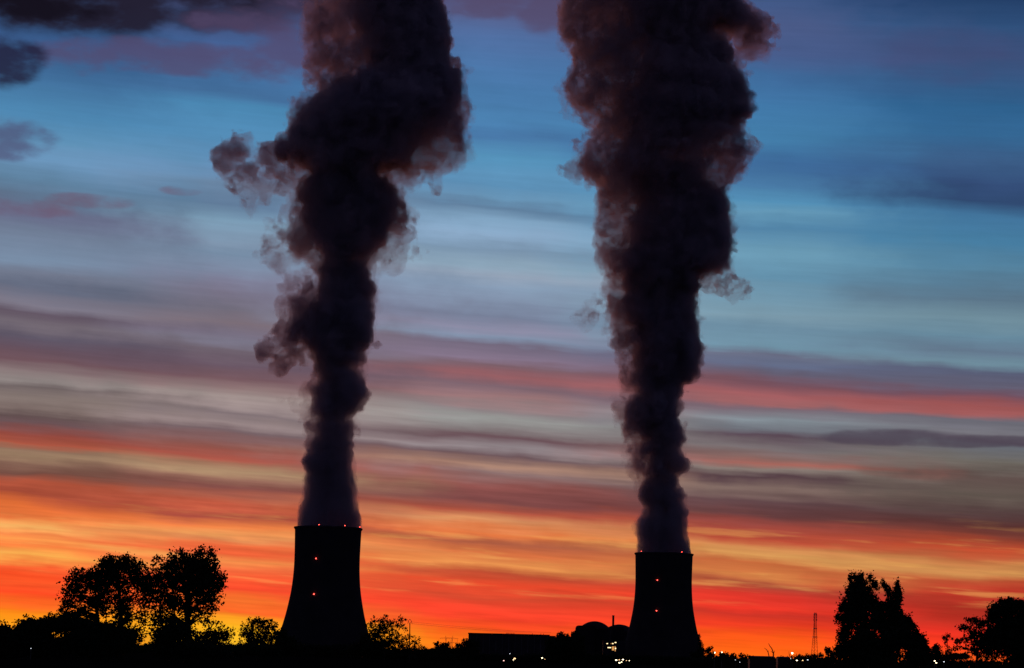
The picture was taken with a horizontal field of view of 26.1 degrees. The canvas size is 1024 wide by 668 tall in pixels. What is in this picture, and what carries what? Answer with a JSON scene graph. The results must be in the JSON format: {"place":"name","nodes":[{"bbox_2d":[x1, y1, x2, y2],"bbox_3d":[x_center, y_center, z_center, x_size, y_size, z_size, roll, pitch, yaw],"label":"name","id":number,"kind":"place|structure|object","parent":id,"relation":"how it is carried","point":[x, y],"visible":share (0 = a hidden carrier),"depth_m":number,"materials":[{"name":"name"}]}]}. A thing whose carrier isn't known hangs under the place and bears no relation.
{"place":"outdoors","nodes":[
{"label":"outdoors","id":0,"kind":"place"},
{"bbox_2d":[0,652,726,667],"bbox_3d":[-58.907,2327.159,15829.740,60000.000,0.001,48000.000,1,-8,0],"label":"ground","id":1,"kind":"structure","parent":0,"point":[141,660],"depth_m":714.84,"materials":[{"name":"soil"}]},
{"bbox_2d":[0,619,23,658],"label":"hedge bush","id":2,"kind":"object","parent":1,"relation":"on","point":[6,652],"visible":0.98,"depth_m":530.90,"materials":[{"name":"black plant"}]},
{"bbox_2d":[2,611,60,659],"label":"hedge bush","id":3,"kind":"object","parent":1,"relation":"on","point":[32,630],"visible":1,"depth_m":531.46,"materials":[{"name":"black plant"}]},
{"bbox_2d":[38,607,98,660],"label":"hedge bush","id":4,"kind":"object","parent":1,"relation":"on","point":[66,623],"visible":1,"depth_m":531.40,"materials":[{"name":"black plant"}]},
{"bbox_2d":[55,565,108,660],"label":"broadleaf tree","id":5,"kind":"object","parent":1,"relation":"on","point":[78,583],"visible":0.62,"depth_m":561.02,"materials":[{"name":"black plant"}]},
{"bbox_2d":[71,614,144,660],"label":"hedge bush","id":6,"kind":"object","parent":1,"relation":"on","point":[110,638],"visible":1,"depth_m":531.17,"materials":[{"name":"black plant"}]},
{"bbox_2d":[89,551,161,661],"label":"broadleaf tree","id":7,"kind":"object","parent":1,"relation":"on","point":[108,576],"visible":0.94,"depth_m":551.25,"materials":[{"name":"black plant"}]},
{"bbox_2d":[148,618,191,662],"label":"hedge bush","id":8,"kind":"object","parent":1,"relation":"on","point":[165,636],"visible":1,"depth_m":531.36,"materials":[{"name":"black plant"}]},
{"bbox_2d":[143,544,228,662],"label":"broadleaf tree","id":9,"kind":"object","parent":1,"relation":"on","point":[201,578],"visible":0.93,"depth_m":555.00,"materials":[{"name":"black plant"}]},
{"bbox_2d":[167,636,235,663],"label":"hedge bush","id":10,"kind":"object","parent":1,"relation":"on","point":[194,650],"visible":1,"depth_m":531.48,"materials":[{"name":"black plant"}]},
{"bbox_2d":[54,636,349,657],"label":"treeline","id":11,"kind":"object","parent":1,"relation":"on","point":[324,650],"visible":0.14,"depth_m":2264.26,"materials":[{"name":"black plant"}]},
{"bbox_2d":[189,618,235,663],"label":"bush","id":12,"kind":"object","parent":1,"relation":"on","point":[214,635],"visible":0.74,"depth_m":544.09,"materials":[{"name":"black plant"}]},
{"bbox_2d":[237,616,282,660],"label":"round tree","id":13,"kind":"object","parent":1,"relation":"on","point":[250,635],"visible":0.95,"depth_m":811.68,"materials":[{"name":"black plant"}]},
{"bbox_2d":[282,525,367,646],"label":"cooling tower","id":14,"kind":"structure","parent":1,"relation":"on","point":[325,605],"depth_m":2850.00,"materials":[{"name":"concrete"}]},
{"bbox_2d":[345,630,391,662],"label":"bush","id":15,"kind":"object","parent":1,"relation":"on","point":[359,649],"visible":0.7,"depth_m":869.59,"materials":[{"name":"black plant"}]},
{"bbox_2d":[361,614,422,663],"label":"open tree","id":16,"kind":"object","parent":1,"relation":"on","point":[382,643],"visible":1,"depth_m":851.20,"materials":[{"name":"black plant"}]},
{"bbox_2d":[408,619,411,662],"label":"utility pole","id":17,"kind":"object","parent":1,"relation":"on","point":[409,639],"visible":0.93,"depth_m":990.44,"materials":[{"name":"brown wood"}]},
{"bbox_2d":[349,646,482,660],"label":"treeline","id":18,"kind":"object","parent":1,"relation":"on","point":[421,655],"visible":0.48,"depth_m":2070.09,"materials":[{"name":"black plant"}]},
{"bbox_2d":[422,646,436,661],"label":"bush","id":19,"kind":"object","parent":1,"relation":"on","point":[425,650],"visible":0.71,"depth_m":1484.02,"materials":[{"name":"black plant"}]},
{"bbox_2d":[432,641,450,661],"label":"bush","id":20,"kind":"object","parent":1,"relation":"on","point":[442,648],"visible":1,"depth_m":1434.17,"materials":[{"name":"black plant"}]},
{"bbox_2d":[448,638,479,662],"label":"bush","id":21,"kind":"object","parent":1,"relation":"on","point":[465,647],"visible":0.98,"depth_m":1483.81,"materials":[{"name":"black plant"}]},
{"bbox_2d":[468,633,553,654],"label":"turbine hall","id":22,"kind":"structure","parent":1,"relation":"on","point":[511,643],"depth_m":3218.87,"materials":[{"name":"metal"}]},
{"bbox_2d":[554,631,566,649],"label":"bush","id":23,"kind":"object","parent":1,"relation":"on","point":[559,638],"visible":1,"depth_m":2376.48,"materials":[{"name":"black plant"}]},
{"bbox_2d":[543,634,587,663],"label":"treeline","id":24,"kind":"object","parent":1,"relation":"on","point":[575,653],"visible":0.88,"depth_m":2388.35,"materials":[{"name":"black plant"}]},
{"bbox_2d":[563,632,573,662],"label":"bush","id":25,"kind":"object","parent":1,"relation":"on","point":[569,642],"visible":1,"depth_m":2375.99,"materials":[{"name":"black plant"}]},
{"bbox_2d":[571,630,584,641],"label":"bush","id":26,"kind":"object","parent":1,"relation":"on","point":[575,632],"visible":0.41,"depth_m":2427.37,"materials":[{"name":"black plant"}]},
{"bbox_2d":[575,625,594,654],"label":"fuel building","id":27,"kind":"structure","parent":1,"relation":"on","point":[588,632],"depth_m":3430.95,"materials":[{"name":"concrete"}]},
{"bbox_2d":[612,615,614,639],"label":"vent stack","id":28,"kind":"object","parent":1,"relation":"on","point":[613,627],"visible":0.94,"depth_m":3513.81,"materials":[{"name":"concrete"}]},
{"bbox_2d":[625,551,699,657],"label":"cooling tower","id":29,"kind":"structure","parent":1,"relation":"on","point":[662,622],"depth_m":3307.57,"materials":[{"name":"concrete"}]},
{"bbox_2d":[689,633,704,657],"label":"bush","id":30,"kind":"object","parent":1,"relation":"on","point":[699,653],"visible":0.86,"depth_m":2572.93,"materials":[{"name":"black plant"}]},
{"bbox_2d":[702,646,715,667],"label":"bush","id":31,"kind":"object","parent":1,"relation":"on","point":[709,656],"visible":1,"depth_m":1286.43,"materials":[{"name":"black plant"}]},
{"bbox_2d":[714,651,730,667],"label":"bush","id":32,"kind":"object","parent":1,"relation":"on","point":[722,657],"visible":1,"depth_m":1483.97,"materials":[{"name":"black plant"}]},
{"bbox_2d":[727,653,736,667],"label":"bush","id":33,"kind":"object","parent":1,"relation":"on","point":[732,658],"visible":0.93,"depth_m":1483.42,"materials":[{"name":"black plant"}]},
{"bbox_2d":[736,652,752,663],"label":"bush","id":34,"kind":"object","parent":1,"relation":"on","point":[741,659],"visible":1,"depth_m":1464.12,"materials":[{"name":"black plant"}]},
{"bbox_2d":[790,654,809,664],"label":"bush","id":35,"kind":"object","parent":1,"relation":"on","point":[799,657],"visible":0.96,"depth_m":1483.90,"materials":[{"name":"black plant"}]},
{"bbox_2d":[804,652,823,667],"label":"bush","id":36,"kind":"object","parent":1,"relation":"on","point":[814,658],"visible":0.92,"depth_m":1484.08,"materials":[{"name":"black plant"}]},
{"bbox_2d":[820,646,837,667],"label":"bush","id":37,"kind":"object","parent":1,"relation":"on","point":[827,658],"visible":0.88,"depth_m":989.17,"materials":[{"name":"black plant"}]},
{"bbox_2d":[832,631,866,667],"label":"bush","id":38,"kind":"object","parent":1,"relation":"on","point":[845,652],"visible":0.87,"depth_m":533.91,"materials":[{"name":"black plant"}]},
{"bbox_2d":[689,655,1023,667],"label":"treeline","id":39,"kind":"object","parent":1,"relation":"on","point":[701,662],"visible":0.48,"depth_m":2266.64,"materials":[{"name":"black plant"}]},
{"bbox_2d":[833,569,880,667],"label":"poplar tree","id":40,"kind":"object","parent":1,"relation":"on","point":[855,606],"visible":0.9,"depth_m":565.19,"materials":[{"name":"black plant"}]},
{"bbox_2d":[853,624,914,667],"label":"bush","id":41,"kind":"object","parent":1,"relation":"on","point":[883,649],"visible":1,"depth_m":530.09,"materials":[{"name":"black plant"}]},
{"bbox_2d":[868,576,905,667],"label":"poplar tree","id":42,"kind":"object","parent":1,"relation":"on","point":[888,613],"visible":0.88,"depth_m":557.43,"materials":[{"name":"black plant"}]},
{"bbox_2d":[896,611,934,667],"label":"bush","id":43,"kind":"object","parent":1,"relation":"on","point":[919,652],"visible":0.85,"depth_m":541.95,"materials":[{"name":"black plant"}]},
{"bbox_2d":[929,643,943,667],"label":"bush","id":44,"kind":"object","parent":1,"relation":"on","point":[937,652],"visible":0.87,"depth_m":692.70,"materials":[{"name":"black plant"}]},
{"bbox_2d":[940,633,953,667],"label":"thin conifer","id":45,"kind":"object","parent":1,"relation":"on","point":[946,639],"visible":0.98,"depth_m":693.34,"materials":[{"name":"black plant"}]},
{"bbox_2d":[938,651,973,667],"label":"bush","id":46,"kind":"object","parent":1,"relation":"on","point":[961,656],"visible":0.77,"depth_m":712.34,"materials":[{"name":"black plant"}]},
{"bbox_2d":[950,616,1002,667],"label":"spreading tree","id":47,"kind":"object","parent":1,"relation":"on","point":[973,633],"visible":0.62,"depth_m":594.07,"materials":[{"name":"black plant"}]},
{"bbox_2d":[979,596,1023,667],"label":"dark tree","id":48,"kind":"object","parent":1,"relation":"on","point":[1004,631],"visible":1,"depth_m":574.21,"materials":[{"name":"black plant"}]},
{"bbox_2d":[0,0,1023,663],"label":"sky","id":49,"kind":"structure","parent":0,"point":[525,299],"materials":[{"name":"blue"}]},
{"bbox_2d":[584,621,611,654],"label":"reactor building","id":50,"kind":"structure","parent":0,"point":[602,631],"depth_m":3446.73,"materials":[{"name":"concrete"}]},
{"bbox_2d":[602,640,625,654],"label":"service building","id":51,"kind":"structure","parent":0,"point":[613,647],"depth_m":3208.62,"materials":[{"name":"metal"}]},
{"bbox_2d":[609,627,623,639],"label":"auxiliary building","id":52,"kind":"structure","parent":0,"point":[618,633],"depth_m":3522.77,"materials":[{"name":"concrete"}]},
{"bbox_2d":[610,624,628,639],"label":"reactor building","id":53,"kind":"structure","parent":0,"point":[626,628],"depth_m":3671.76,"materials":[{"name":"concrete"}]},
{"bbox_2d":[748,656,775,667],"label":"shed","id":54,"kind":"structure","parent":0,"point":[761,662],"depth_m":1543.83,"materials":[{"name":"black"}]},
{"bbox_2d":[776,656,788,667],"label":"shed","id":55,"kind":"structure","parent":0,"point":[782,662],"depth_m":1563.69,"materials":[{"name":"black"}]},
{"bbox_2d":[811,613,817,654],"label":"lattice mast","id":56,"kind":"object","parent":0,"point":[814,632],"visible":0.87,"depth_m":2775.79,"materials":[{"name":"black metal"}]}
]}

